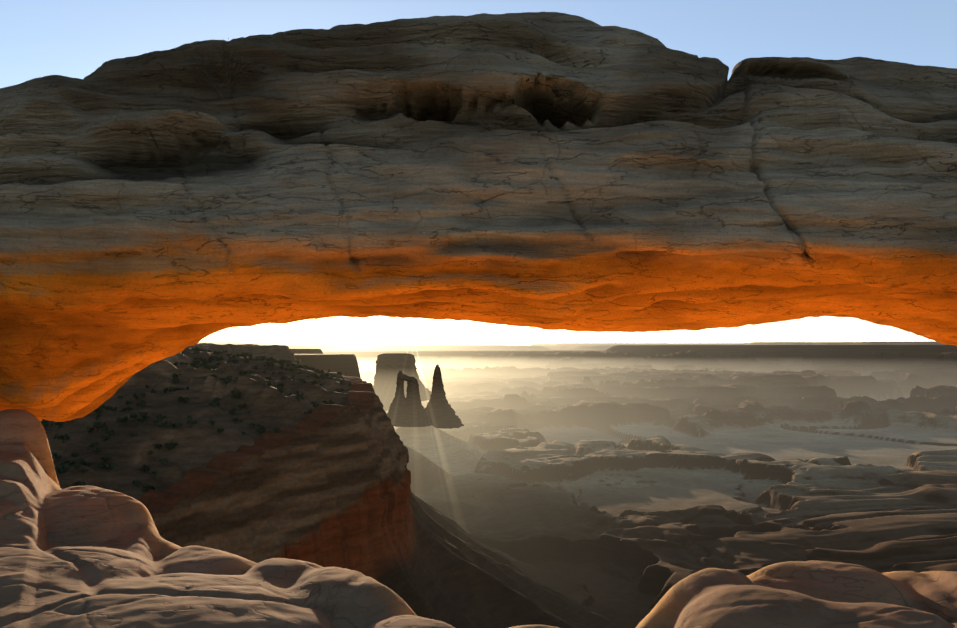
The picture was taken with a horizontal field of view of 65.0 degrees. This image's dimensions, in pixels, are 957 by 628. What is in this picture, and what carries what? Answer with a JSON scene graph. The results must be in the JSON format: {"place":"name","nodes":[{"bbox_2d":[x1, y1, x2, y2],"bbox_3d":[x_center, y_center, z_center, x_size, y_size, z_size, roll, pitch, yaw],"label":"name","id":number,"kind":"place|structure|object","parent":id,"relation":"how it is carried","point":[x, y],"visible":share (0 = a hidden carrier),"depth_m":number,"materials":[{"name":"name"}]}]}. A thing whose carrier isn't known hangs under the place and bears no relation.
{"place":"outdoors","nodes":[
{"label":"outdoors","id":0,"kind":"place"},
{"bbox_2d":[42,343,354,499],"bbox_3d":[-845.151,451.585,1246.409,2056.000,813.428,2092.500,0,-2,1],"label":"hillside slope","id":1,"kind":"structure","parent":0,"point":[202,442],"depth_m":630.85,"materials":[{"name":"brown soil"}]},
{"bbox_2d":[41,346,351,491],"bbox_3d":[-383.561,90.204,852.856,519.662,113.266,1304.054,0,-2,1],"label":"shrubs","id":2,"kind":"object","parent":1,"relation":"on","point":[65,464],"visible":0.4,"depth_m":646.66,"materials":[{"name":"green plant"}]},
{"bbox_2d":[138,370,620,627],"bbox_3d":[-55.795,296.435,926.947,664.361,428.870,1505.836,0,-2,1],"label":"cliff","id":3,"kind":"structure","parent":0,"point":[325,485],"depth_m":618.78,"materials":[{"name":"brown stone"}]},
{"bbox_2d":[0,12,956,421],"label":"rock arch","id":4,"kind":"structure","parent":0,"point":[552,170],"depth_m":5.89,"materials":[{"name":"brown stone"}]},
{"bbox_2d":[184,38,260,99],"bbox_3d":[-2.059,-1.933,6.043,0.622,0.545,0.261,0,-2,-7],"label":"dead bush","id":5,"kind":"object","parent":4,"relation":"attached to","point":[225,71],"visible":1,"depth_m":6.05,"materials":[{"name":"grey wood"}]},
{"bbox_2d":[0,0,956,345],"label":"sky","id":6,"kind":"structure","parent":0,"point":[39,38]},
{"bbox_2d":[197,341,956,627],"bbox_3d":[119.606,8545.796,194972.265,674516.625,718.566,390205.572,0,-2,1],"label":"canyon terrain","id":7,"kind":"structure","parent":0,"point":[625,485],"depth_m":2432.27,"materials":[{"name":"brown stone"}]},
{"bbox_2d":[373,353,430,410],"bbox_3d":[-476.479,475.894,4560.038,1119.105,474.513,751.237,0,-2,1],"label":"butte","id":8,"kind":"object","parent":7,"relation":"on","point":[389,366],"depth_m":4481.13,"materials":[{"name":"brown stone"}]},
{"bbox_2d":[386,371,432,426],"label":"rock arch tower","id":9,"kind":"structure","parent":7,"relation":"on","point":[408,410],"depth_m":2541.50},
{"bbox_2d":[424,364,463,428],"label":"rock spire","id":10,"kind":"structure","parent":7,"relation":"on","point":[440,411],"depth_m":2693.22,"materials":[{"name":"brown stone"}]},
{"bbox_2d":[0,409,956,627],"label":"rim rock","id":11,"kind":"object","parent":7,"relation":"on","point":[84,557],"visible":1,"depth_m":3.73,"materials":[{"name":"brown stone"}]}
]}

